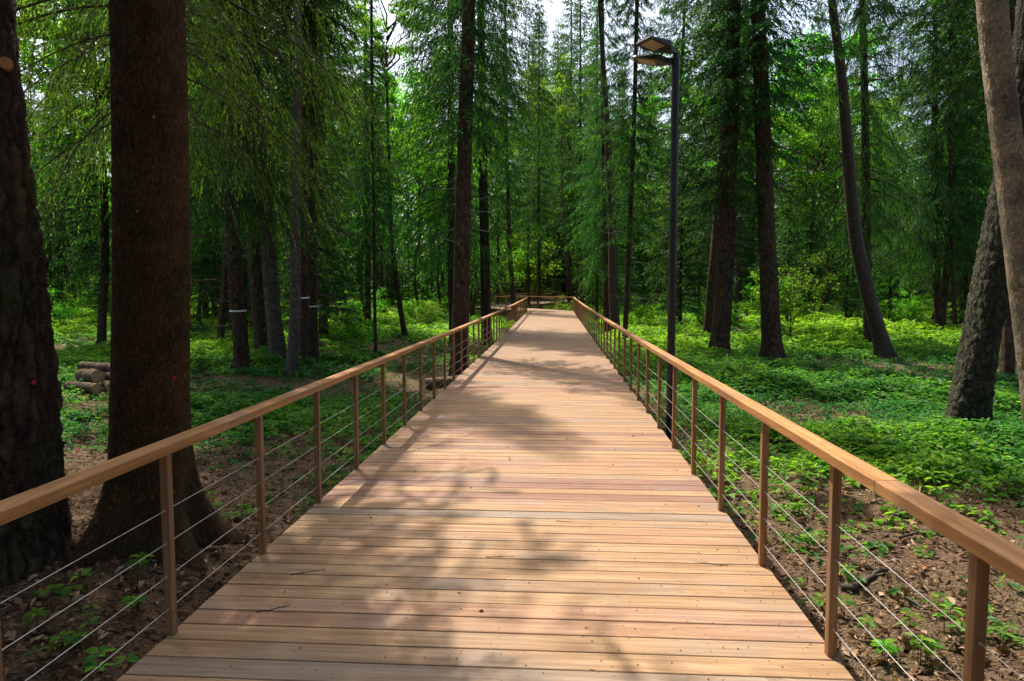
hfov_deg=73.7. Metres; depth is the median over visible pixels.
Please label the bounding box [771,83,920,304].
broadleaf tree
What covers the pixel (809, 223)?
broadleaf tree
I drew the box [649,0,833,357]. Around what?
spruce tree
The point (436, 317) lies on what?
sapling
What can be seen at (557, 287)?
young spruce
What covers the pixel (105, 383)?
log
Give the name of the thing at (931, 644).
seedling
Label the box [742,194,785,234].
broadleaf tree
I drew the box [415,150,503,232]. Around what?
broadleaf tree
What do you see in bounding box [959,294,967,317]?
sapling
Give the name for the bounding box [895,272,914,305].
young spruce
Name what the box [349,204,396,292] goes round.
broadleaf tree
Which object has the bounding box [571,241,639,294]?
sapling
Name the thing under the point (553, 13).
sky
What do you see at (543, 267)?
sapling
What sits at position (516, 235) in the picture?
broadleaf tree
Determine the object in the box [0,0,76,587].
pine tree
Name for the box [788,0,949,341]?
spruce tree
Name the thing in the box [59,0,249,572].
spruce tree
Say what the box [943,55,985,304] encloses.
spruce tree
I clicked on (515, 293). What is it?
railing
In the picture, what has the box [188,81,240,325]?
broadleaf tree
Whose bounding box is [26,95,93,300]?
broadleaf tree
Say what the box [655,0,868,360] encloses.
spruce tree
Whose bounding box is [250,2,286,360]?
spruce tree
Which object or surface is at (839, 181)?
broadleaf tree
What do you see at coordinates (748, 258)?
spruce tree
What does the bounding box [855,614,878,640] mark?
seedling
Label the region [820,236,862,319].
young spruce
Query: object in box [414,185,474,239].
broadleaf tree
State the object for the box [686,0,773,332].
spruce tree
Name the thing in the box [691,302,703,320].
sapling
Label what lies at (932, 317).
broadleaf tree
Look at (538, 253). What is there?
pine tree
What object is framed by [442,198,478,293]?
spruce tree
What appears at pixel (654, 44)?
street lamp
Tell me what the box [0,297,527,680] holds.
railing
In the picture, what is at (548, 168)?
spruce tree
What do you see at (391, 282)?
young spruce
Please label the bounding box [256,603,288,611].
twig
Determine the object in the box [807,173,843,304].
broadleaf tree
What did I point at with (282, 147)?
spruce tree
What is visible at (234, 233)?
spruce tree
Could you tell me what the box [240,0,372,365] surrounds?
spruce tree
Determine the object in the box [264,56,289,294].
spruce tree
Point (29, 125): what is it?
spruce tree
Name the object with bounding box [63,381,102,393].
log
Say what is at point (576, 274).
street lamp
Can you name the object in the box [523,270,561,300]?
sapling
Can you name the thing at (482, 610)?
fallen bits
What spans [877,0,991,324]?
spruce tree
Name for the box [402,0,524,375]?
spruce tree
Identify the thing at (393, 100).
broadleaf tree
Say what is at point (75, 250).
spruce tree
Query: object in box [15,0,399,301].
spruce tree
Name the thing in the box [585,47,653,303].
spruce tree
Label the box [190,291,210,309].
sapling
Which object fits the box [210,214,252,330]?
young spruce
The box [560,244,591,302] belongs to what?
sapling
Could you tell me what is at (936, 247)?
spruce tree
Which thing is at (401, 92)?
broadleaf tree
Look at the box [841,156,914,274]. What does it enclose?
broadleaf tree
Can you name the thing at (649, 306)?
sapling
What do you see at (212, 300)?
broadleaf tree
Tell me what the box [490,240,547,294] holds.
sapling
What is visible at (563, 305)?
sapling
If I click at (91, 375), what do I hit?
log
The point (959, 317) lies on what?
young spruce
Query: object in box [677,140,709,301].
spruce tree
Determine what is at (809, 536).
seedling
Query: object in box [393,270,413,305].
young spruce
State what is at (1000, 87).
birch tree
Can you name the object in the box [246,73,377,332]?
young spruce
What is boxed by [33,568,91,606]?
seedling
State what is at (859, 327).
sapling
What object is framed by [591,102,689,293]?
broadleaf tree
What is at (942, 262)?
spruce tree
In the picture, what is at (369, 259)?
spruce tree
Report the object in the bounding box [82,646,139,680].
seedling
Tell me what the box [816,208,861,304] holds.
young spruce
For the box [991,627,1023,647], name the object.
seedling
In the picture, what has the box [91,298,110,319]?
sapling
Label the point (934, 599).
seedling
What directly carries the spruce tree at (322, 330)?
on the ground at (744, 479)
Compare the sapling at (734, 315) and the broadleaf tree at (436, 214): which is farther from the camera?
the broadleaf tree at (436, 214)
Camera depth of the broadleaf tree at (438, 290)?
63.86 m
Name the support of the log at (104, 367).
on the log at (107, 375)
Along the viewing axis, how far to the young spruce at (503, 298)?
68.34 m
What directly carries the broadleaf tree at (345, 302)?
on the ground at (744, 479)
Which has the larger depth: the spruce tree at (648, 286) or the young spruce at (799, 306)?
the spruce tree at (648, 286)
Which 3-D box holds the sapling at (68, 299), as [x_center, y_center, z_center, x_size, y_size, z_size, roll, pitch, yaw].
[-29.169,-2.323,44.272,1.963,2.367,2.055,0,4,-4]
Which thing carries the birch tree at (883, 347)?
on the ground at (744, 479)
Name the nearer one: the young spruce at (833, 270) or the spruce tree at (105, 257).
the spruce tree at (105, 257)
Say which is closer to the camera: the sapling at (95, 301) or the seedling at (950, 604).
the seedling at (950, 604)
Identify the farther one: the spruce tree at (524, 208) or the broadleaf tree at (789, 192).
the spruce tree at (524, 208)
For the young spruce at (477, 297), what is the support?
on the ground at (744, 479)
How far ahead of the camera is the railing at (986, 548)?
2.97 m
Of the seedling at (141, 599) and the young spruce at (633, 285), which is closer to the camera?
the seedling at (141, 599)
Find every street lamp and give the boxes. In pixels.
[570,241,577,298]
[633,35,679,441]
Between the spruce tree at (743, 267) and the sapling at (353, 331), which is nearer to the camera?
the sapling at (353, 331)
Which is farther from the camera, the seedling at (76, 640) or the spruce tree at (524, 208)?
the spruce tree at (524, 208)
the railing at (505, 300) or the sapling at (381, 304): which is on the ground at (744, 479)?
the sapling at (381, 304)
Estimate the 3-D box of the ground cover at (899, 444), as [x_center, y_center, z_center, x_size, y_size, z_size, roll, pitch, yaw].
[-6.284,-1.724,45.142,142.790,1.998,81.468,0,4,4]
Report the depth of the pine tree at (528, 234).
60.91 m
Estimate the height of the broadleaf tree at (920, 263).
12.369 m
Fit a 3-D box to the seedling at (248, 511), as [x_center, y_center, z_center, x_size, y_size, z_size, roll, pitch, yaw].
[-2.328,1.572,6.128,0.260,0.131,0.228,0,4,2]
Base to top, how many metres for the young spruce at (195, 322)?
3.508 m
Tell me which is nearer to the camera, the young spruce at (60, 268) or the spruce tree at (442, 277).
the young spruce at (60, 268)
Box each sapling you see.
[47,288,89,322]
[53,286,77,315]
[63,287,89,307]
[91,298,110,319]
[94,284,111,311]
[95,314,110,328]
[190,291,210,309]
[335,299,396,349]
[339,306,366,322]
[354,287,390,315]
[377,298,393,313]
[402,299,427,319]
[415,305,438,324]
[417,300,439,318]
[428,289,447,304]
[439,299,448,307]
[446,238,508,288]
[472,231,536,302]
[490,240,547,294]
[494,231,565,294]
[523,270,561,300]
[541,236,578,287]
[553,293,572,309]
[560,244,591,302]
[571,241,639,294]
[585,242,649,288]
[620,311,637,321]
[622,280,664,308]
[629,293,665,324]
[629,302,645,312]
[633,300,653,311]
[675,316,696,333]
[682,296,704,314]
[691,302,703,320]
[731,303,739,322]
[738,302,758,314]
[740,245,839,335]
[743,267,806,313]
[804,265,856,309]
[829,308,844,316]
[852,318,862,334]
[872,267,903,298]
[879,299,910,321]
[892,287,933,319]
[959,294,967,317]
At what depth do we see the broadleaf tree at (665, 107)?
59.63 m
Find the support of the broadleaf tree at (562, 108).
on the ground at (744, 479)
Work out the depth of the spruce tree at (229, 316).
30.13 m
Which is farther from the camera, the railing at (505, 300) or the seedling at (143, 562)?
the railing at (505, 300)
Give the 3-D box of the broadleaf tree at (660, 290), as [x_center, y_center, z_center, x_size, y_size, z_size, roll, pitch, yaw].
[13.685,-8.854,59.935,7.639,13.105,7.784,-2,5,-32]
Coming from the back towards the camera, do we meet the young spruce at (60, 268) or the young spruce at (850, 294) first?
the young spruce at (850, 294)
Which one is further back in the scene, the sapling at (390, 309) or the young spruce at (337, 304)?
the young spruce at (337, 304)
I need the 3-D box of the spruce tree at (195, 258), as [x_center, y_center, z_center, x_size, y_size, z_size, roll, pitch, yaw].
[-14.467,-12.002,33.886,6.068,23.721,5.690,-2,4,-26]
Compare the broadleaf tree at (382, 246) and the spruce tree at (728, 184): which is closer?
the spruce tree at (728, 184)
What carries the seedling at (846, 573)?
on the ground at (744, 479)
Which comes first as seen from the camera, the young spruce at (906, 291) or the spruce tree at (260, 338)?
the spruce tree at (260, 338)
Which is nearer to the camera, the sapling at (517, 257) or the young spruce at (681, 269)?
the young spruce at (681, 269)
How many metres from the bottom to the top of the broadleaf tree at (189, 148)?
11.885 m
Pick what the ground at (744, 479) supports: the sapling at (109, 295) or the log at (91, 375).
the sapling at (109, 295)
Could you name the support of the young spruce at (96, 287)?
on the ground at (744, 479)
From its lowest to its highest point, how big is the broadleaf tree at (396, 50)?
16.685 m
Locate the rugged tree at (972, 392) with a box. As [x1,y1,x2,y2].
[944,0,1023,424]
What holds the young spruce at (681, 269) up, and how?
on the ground at (744, 479)
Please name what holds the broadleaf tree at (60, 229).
on the ground at (744, 479)
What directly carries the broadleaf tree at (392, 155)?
on the ground at (744, 479)
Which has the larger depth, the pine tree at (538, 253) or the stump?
the pine tree at (538, 253)
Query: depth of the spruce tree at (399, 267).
88.76 m
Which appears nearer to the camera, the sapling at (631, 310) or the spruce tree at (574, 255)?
the sapling at (631, 310)
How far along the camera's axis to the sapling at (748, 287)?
36.79 m
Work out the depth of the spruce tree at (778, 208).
87.30 m
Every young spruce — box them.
[43,224,79,313]
[47,260,67,319]
[79,244,111,308]
[80,242,111,310]
[84,248,98,302]
[190,200,250,319]
[190,277,211,337]
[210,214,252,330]
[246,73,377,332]
[317,239,348,312]
[378,246,409,307]
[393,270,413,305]
[445,200,498,308]
[500,279,510,303]
[547,278,564,308]
[617,200,659,305]
[618,250,645,314]
[639,142,711,325]
[665,165,739,318]
[751,306,791,335]
[757,187,826,320]
[794,271,818,310]
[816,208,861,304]
[817,236,847,303]
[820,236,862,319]
[836,266,861,309]
[853,171,930,320]
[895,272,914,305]
[924,252,974,325]
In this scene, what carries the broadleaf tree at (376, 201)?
on the ground at (744, 479)
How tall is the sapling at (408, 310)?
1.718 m
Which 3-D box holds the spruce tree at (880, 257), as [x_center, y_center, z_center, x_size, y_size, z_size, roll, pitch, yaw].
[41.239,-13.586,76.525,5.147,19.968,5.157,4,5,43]
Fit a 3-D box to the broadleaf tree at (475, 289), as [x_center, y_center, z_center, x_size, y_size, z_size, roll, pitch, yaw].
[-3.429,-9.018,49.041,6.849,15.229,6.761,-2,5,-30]
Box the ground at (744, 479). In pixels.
[0,297,1023,680]
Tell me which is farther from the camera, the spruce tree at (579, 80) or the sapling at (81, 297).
the sapling at (81, 297)
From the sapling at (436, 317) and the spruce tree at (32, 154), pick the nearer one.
the spruce tree at (32, 154)
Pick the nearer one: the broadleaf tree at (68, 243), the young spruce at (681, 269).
the young spruce at (681, 269)
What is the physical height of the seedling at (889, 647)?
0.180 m
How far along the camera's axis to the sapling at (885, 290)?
60.91 m
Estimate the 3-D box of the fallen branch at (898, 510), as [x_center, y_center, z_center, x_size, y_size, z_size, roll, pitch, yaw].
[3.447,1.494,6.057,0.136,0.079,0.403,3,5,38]
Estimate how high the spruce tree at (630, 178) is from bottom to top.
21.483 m
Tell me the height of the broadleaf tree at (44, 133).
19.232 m
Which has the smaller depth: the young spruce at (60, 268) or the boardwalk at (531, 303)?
the young spruce at (60, 268)
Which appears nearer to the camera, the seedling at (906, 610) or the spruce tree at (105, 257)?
the seedling at (906, 610)
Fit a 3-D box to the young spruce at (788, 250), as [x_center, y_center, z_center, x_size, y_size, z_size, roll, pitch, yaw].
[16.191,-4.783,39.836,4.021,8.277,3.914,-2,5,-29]
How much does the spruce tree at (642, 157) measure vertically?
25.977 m
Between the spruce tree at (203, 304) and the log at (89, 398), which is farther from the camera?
the spruce tree at (203, 304)
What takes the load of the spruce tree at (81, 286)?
on the ground at (744, 479)
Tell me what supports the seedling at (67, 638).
on the ground at (744, 479)
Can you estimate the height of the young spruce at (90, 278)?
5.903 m
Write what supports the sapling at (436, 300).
on the ground at (744, 479)
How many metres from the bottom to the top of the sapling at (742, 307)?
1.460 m
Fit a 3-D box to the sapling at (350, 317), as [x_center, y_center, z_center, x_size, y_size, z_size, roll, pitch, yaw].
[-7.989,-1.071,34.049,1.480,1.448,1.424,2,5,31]
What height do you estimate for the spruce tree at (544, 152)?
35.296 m
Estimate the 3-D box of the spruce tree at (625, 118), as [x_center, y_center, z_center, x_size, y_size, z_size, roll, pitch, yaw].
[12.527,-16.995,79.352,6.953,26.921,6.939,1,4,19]
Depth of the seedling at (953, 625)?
3.98 m
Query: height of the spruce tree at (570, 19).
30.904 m
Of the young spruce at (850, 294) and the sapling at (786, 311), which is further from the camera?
the young spruce at (850, 294)
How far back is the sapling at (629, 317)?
38.43 m
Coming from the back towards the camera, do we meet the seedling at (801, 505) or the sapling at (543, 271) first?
the sapling at (543, 271)
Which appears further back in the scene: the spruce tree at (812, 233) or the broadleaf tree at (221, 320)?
the spruce tree at (812, 233)
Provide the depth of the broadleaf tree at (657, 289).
55.94 m
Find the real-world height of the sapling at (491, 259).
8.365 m
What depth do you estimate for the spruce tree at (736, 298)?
48.92 m
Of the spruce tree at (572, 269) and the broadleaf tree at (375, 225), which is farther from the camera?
the broadleaf tree at (375, 225)
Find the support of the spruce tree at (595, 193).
on the ground at (744, 479)
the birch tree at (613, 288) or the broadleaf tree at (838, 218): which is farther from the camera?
the broadleaf tree at (838, 218)
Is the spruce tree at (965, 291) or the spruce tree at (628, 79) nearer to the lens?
the spruce tree at (965, 291)
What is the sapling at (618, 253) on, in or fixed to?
on the ground at (744, 479)
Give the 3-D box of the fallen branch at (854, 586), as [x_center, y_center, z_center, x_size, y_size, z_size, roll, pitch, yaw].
[2.475,1.674,4.759,0.519,0.070,0.095,-2,4,-27]
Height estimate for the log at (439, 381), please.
0.276 m
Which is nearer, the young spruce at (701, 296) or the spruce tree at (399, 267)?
the young spruce at (701, 296)
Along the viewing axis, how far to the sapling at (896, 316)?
38.35 m
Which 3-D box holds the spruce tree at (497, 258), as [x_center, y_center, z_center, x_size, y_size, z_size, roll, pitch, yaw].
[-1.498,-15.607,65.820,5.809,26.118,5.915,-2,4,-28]
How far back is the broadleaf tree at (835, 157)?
52.41 m
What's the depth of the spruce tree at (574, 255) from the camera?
77.14 m
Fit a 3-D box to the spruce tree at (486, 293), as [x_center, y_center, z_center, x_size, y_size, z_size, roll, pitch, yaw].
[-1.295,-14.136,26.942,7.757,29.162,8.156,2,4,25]
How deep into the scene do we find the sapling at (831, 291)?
48.91 m
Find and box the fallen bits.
[151,375,820,680]
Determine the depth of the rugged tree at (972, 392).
9.07 m
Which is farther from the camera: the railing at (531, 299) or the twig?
the railing at (531, 299)
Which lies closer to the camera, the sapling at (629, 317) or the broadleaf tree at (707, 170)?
the sapling at (629, 317)
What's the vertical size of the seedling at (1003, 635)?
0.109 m
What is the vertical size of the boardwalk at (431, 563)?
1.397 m
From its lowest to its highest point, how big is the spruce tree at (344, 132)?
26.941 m
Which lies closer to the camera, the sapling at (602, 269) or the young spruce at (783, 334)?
the young spruce at (783, 334)
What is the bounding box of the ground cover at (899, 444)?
[51,298,1023,636]
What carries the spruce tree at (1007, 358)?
on the ground at (744, 479)
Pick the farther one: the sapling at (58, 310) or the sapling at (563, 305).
the sapling at (563, 305)
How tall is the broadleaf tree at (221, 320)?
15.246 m
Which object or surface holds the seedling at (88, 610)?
on the ground at (744, 479)
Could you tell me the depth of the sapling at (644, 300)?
57.04 m
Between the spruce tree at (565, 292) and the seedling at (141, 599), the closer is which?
the seedling at (141, 599)
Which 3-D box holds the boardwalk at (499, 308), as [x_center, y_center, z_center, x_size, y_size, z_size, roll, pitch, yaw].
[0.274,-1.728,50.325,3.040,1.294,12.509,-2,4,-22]
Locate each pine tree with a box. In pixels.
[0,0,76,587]
[497,15,561,307]
[518,0,561,308]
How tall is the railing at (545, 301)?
0.970 m
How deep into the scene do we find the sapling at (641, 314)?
35.96 m
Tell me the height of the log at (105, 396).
0.218 m
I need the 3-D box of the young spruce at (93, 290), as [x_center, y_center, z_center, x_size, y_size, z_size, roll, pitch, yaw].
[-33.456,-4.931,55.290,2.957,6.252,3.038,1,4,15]
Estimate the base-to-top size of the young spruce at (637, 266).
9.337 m
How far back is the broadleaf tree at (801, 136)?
44.80 m
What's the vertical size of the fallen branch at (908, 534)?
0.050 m
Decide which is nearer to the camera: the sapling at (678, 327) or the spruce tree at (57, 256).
the sapling at (678, 327)
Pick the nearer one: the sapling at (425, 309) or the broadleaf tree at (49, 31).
the broadleaf tree at (49, 31)
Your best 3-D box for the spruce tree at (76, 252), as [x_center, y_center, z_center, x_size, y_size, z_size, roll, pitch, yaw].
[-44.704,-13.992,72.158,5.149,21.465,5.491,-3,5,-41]
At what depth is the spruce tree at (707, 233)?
33.40 m
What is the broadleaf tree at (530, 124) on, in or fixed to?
on the ground at (744, 479)
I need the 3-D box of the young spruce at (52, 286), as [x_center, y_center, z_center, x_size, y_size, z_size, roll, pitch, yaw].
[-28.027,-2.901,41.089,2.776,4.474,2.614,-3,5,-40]
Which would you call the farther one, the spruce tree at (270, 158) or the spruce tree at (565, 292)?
the spruce tree at (565, 292)
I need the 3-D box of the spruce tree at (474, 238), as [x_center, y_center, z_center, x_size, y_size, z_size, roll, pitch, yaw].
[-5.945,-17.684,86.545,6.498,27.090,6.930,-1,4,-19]
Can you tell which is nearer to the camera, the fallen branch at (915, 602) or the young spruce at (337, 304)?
the fallen branch at (915, 602)
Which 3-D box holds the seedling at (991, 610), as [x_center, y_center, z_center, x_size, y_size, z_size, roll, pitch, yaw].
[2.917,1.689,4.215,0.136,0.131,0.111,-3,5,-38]
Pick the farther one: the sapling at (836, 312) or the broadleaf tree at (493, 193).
the broadleaf tree at (493, 193)
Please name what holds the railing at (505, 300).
on the boardwalk at (499, 308)
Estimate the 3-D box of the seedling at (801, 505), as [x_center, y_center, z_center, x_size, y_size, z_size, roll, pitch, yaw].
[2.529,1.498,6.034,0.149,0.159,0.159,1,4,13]
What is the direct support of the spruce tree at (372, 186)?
on the ground at (744, 479)
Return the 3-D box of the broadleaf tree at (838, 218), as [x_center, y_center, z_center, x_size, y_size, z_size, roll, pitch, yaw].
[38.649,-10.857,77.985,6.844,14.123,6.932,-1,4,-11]
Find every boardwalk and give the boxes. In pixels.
[117,311,853,680]
[474,307,565,313]
[476,300,584,313]
[492,293,578,305]
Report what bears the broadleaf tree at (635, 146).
on the ground at (744, 479)
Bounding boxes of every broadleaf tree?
[16,0,109,311]
[17,0,103,307]
[21,77,90,289]
[22,0,219,98]
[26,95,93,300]
[30,131,99,309]
[68,178,111,239]
[75,48,242,202]
[186,0,269,342]
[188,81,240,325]
[210,181,274,313]
[325,102,423,317]
[330,0,431,339]
[330,38,447,302]
[331,59,409,295]
[338,89,437,313]
[338,137,403,300]
[338,143,378,305]
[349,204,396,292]
[379,116,447,307]
[409,76,488,164]
[410,154,446,307]
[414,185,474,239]
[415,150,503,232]
[418,123,517,316]
[456,112,548,200]
[492,202,536,302]
[509,86,552,259]
[521,51,599,308]
[553,157,651,305]
[582,114,668,266]
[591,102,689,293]
[615,171,699,308]
[620,158,700,308]
[628,23,810,164]
[653,144,711,294]
[666,135,755,233]
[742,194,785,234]
[745,72,908,312]
[749,5,890,309]
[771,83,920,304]
[772,146,827,294]
[780,192,844,265]
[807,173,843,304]
[817,97,905,308]
[820,187,881,294]
[826,121,885,284]
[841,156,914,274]
[869,113,991,321]
[896,185,927,303]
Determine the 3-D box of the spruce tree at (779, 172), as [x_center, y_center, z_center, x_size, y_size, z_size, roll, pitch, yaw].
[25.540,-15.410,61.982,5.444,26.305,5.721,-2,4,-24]
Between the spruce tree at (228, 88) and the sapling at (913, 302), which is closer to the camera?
the spruce tree at (228, 88)
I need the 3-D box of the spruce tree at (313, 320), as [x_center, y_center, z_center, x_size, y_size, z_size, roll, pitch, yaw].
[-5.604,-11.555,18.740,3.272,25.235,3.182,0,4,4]
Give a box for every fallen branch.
[840,568,888,591]
[841,544,900,555]
[892,507,901,516]
[898,532,938,538]
[905,597,953,615]
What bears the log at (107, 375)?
on the log at (105, 383)
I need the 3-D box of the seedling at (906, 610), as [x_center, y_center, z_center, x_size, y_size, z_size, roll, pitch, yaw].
[2.372,1.718,4.102,0.168,0.197,0.204,0,4,1]
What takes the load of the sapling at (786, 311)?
on the ground at (744, 479)
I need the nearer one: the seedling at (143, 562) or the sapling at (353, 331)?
the seedling at (143, 562)
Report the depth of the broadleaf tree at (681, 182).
61.52 m
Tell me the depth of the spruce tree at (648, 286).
75.31 m
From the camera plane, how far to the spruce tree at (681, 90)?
38.30 m
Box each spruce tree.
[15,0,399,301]
[16,1,66,235]
[21,47,40,163]
[23,66,69,243]
[24,1,111,344]
[30,0,408,373]
[37,53,85,300]
[56,94,110,296]
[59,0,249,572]
[63,124,110,295]
[67,160,111,296]
[188,4,286,329]
[188,6,288,322]
[189,0,320,349]
[189,15,245,318]
[234,26,289,304]
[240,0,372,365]
[242,0,392,336]
[260,0,368,363]
[261,0,345,312]
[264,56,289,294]
[278,0,363,315]
[317,54,356,291]
[328,0,408,327]
[328,0,411,356]
[355,0,546,345]
[370,0,579,344]
[371,124,410,298]
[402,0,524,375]
[424,92,446,299]
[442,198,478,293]
[443,104,479,291]
[473,61,526,303]
[487,0,533,321]
[500,96,547,300]
[515,5,567,307]
[515,149,542,293]
[532,62,550,300]
[533,0,601,305]
[534,36,578,297]
[535,17,576,297]
[535,42,566,286]
[542,0,601,303]
[544,121,575,296]
[558,0,652,334]
[563,37,617,304]
[571,118,589,304]
[572,3,621,318]
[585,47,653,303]
[590,0,670,344]
[613,78,645,280]
[622,36,667,304]
[624,0,738,322]
[638,67,667,300]
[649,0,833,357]
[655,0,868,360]
[677,5,757,307]
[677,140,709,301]
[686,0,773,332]
[709,0,775,311]
[733,92,759,306]
[733,152,785,304]
[733,176,759,295]
[773,20,826,287]
[775,99,808,286]
[777,0,853,312]
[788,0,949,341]
[829,0,992,329]
[845,89,903,293]
[872,193,901,294]
[875,0,992,328]
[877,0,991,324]
[880,0,1016,376]
[892,5,992,323]
[911,103,972,288]
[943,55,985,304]
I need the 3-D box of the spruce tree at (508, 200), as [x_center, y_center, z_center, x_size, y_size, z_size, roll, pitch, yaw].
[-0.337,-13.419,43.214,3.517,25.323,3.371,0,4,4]
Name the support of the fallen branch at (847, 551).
on the ground at (744, 479)
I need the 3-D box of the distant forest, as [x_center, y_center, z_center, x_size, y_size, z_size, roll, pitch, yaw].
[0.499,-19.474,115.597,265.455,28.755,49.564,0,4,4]
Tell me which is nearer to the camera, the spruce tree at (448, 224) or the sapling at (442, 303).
the spruce tree at (448, 224)
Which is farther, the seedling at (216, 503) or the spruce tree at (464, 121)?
the spruce tree at (464, 121)
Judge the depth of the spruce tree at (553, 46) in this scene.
77.46 m
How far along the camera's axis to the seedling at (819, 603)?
4.34 m
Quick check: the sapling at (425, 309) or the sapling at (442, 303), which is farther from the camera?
the sapling at (442, 303)
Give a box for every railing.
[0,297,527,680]
[475,296,525,308]
[477,292,559,305]
[503,295,573,310]
[505,292,575,305]
[573,297,1023,680]
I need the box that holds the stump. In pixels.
[733,316,742,324]
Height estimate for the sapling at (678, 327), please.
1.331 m
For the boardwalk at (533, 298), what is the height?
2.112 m
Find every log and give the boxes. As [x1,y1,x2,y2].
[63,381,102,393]
[63,395,90,401]
[75,368,104,382]
[77,361,109,371]
[97,389,108,399]
[101,379,109,390]
[104,372,109,379]
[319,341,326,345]
[422,375,458,388]
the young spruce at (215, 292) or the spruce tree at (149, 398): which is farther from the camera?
the young spruce at (215, 292)
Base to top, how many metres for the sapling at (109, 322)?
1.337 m
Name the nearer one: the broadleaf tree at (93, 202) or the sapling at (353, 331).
the sapling at (353, 331)
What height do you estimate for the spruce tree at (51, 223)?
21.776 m
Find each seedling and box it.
[22,607,50,630]
[22,634,82,668]
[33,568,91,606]
[47,616,100,647]
[78,602,99,623]
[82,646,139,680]
[121,596,146,614]
[122,551,153,578]
[211,501,222,511]
[220,512,247,521]
[234,506,267,519]
[237,503,250,515]
[788,501,805,514]
[797,592,857,619]
[800,533,817,550]
[839,564,856,583]
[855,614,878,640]
[870,638,902,665]
[895,607,924,637]
[904,632,946,664]
[922,592,949,618]
[932,602,963,630]
[946,613,965,643]
[987,604,994,622]
[987,621,1019,642]
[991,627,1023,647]
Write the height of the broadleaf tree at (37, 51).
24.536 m
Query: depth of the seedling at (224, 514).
6.02 m
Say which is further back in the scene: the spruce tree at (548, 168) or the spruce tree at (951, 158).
the spruce tree at (548, 168)
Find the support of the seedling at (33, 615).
on the ground at (744, 479)
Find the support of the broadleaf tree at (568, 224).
on the ground at (744, 479)
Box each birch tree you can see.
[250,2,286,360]
[283,0,301,376]
[598,0,619,331]
[828,0,899,361]
[975,0,1023,500]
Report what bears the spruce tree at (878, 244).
on the ground at (744, 479)
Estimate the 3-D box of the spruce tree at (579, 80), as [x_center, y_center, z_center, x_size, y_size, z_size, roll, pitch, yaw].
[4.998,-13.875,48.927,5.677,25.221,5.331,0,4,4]
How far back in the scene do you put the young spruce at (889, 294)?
40.92 m
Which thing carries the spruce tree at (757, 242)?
on the ground at (744, 479)
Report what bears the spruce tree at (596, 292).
on the ground at (744, 479)
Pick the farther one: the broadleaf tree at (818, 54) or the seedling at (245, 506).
the broadleaf tree at (818, 54)
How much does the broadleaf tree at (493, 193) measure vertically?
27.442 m
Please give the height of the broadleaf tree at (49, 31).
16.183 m
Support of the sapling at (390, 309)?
on the ground at (744, 479)
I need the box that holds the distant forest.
[43,127,971,302]
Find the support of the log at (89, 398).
on the ground at (744, 479)
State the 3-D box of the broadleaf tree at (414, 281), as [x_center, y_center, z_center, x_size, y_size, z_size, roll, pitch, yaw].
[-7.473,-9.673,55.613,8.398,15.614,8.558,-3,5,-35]
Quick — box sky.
[17,0,973,292]
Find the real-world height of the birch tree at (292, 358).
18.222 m
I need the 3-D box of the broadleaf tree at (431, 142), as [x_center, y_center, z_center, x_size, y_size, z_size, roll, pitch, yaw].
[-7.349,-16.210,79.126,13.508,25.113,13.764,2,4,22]
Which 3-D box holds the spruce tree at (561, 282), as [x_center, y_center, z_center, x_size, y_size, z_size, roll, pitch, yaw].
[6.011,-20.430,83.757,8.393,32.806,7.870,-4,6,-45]
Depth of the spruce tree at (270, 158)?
36.52 m
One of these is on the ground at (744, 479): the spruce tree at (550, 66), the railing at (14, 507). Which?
the spruce tree at (550, 66)
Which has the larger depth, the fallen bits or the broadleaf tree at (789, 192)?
the broadleaf tree at (789, 192)
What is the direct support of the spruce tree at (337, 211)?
on the ground at (744, 479)
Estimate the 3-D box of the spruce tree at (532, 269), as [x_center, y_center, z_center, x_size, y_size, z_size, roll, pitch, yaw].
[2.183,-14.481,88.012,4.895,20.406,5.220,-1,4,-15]
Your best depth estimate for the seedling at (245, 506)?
6.30 m
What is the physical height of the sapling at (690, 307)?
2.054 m

